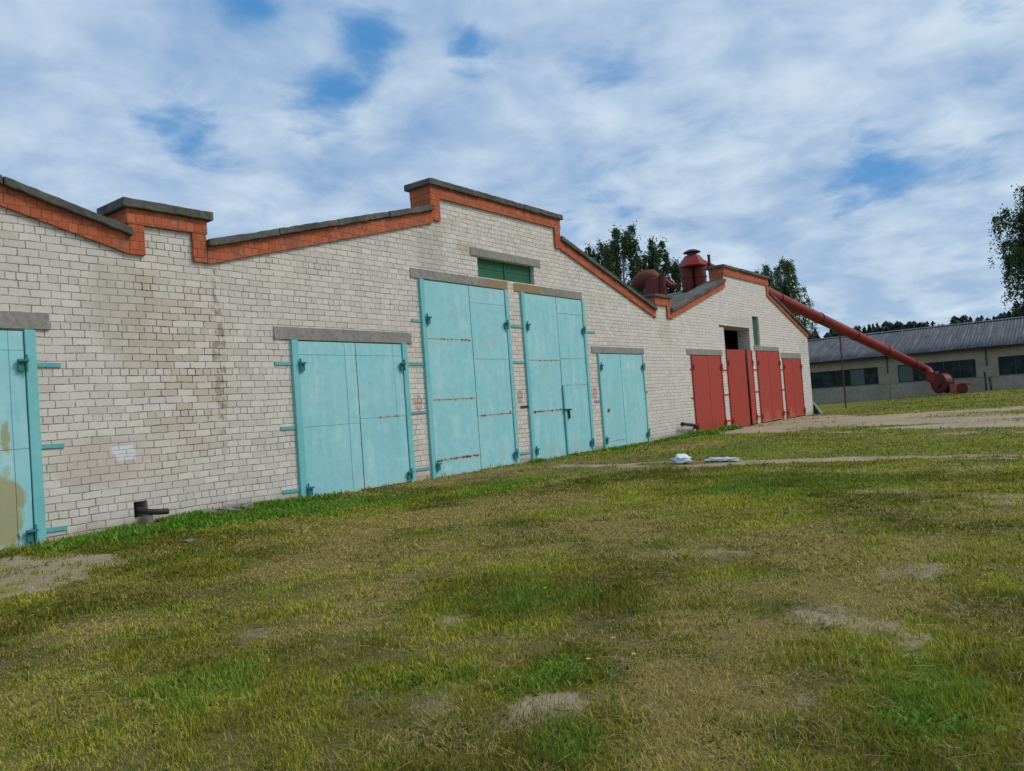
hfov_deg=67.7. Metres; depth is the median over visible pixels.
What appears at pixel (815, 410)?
leaning board
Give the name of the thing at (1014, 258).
birch tree
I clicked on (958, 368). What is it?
window
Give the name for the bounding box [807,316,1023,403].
shed
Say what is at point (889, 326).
forest
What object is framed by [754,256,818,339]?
birch tree
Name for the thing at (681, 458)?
plastic bag
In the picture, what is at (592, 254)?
birch tree
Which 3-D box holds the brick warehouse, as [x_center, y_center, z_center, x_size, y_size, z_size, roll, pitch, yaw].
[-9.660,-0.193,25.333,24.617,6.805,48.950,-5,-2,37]
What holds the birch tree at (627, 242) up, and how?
on the ground at (874, 422)
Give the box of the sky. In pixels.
[0,0,1023,337]
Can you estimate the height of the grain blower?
7.332 m
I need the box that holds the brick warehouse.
[0,175,813,549]
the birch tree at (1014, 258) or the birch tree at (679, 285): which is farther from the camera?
the birch tree at (1014, 258)
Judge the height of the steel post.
1.601 m
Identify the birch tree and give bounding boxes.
[584,242,598,260]
[595,238,621,278]
[600,220,648,294]
[636,235,679,294]
[670,257,681,292]
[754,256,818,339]
[987,182,1023,316]
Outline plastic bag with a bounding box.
[670,453,691,463]
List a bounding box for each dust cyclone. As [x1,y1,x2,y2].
[632,270,676,294]
[678,249,710,292]
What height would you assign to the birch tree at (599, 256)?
15.138 m
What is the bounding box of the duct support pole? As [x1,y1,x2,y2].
[838,332,846,407]
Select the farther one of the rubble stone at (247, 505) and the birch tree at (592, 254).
the birch tree at (592, 254)
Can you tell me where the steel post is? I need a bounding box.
[984,372,986,390]
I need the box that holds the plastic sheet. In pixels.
[704,457,742,460]
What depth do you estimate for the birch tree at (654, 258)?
59.80 m
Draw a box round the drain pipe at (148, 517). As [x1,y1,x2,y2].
[134,506,168,524]
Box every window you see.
[810,367,878,388]
[897,359,976,382]
[998,355,1023,375]
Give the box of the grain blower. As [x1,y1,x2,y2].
[704,260,971,393]
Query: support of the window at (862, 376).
in the shed
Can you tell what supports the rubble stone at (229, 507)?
on the ground at (874, 422)
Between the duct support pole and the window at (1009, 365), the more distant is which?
the window at (1009, 365)
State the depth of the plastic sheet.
15.06 m
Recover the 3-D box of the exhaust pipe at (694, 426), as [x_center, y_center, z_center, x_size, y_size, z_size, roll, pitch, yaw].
[5.965,1.336,25.522,0.226,0.308,1.362,-5,-2,31]
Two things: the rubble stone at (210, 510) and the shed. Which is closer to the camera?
the rubble stone at (210, 510)
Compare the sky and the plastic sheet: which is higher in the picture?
the sky
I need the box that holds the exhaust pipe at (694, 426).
[680,422,697,428]
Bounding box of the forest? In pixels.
[807,311,1019,339]
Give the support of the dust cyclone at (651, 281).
on the brick warehouse
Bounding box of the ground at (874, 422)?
[0,388,1023,770]
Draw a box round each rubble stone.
[204,509,215,513]
[217,504,241,512]
[241,503,253,507]
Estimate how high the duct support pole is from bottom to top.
4.474 m
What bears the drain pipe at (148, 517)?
attached to the brick warehouse
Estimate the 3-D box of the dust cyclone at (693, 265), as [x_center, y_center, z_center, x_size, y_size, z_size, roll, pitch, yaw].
[7.750,-4.477,32.355,1.189,2.640,1.221,-5,-2,37]
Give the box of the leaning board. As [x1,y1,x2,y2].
[813,404,819,413]
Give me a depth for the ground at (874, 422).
4.87 m

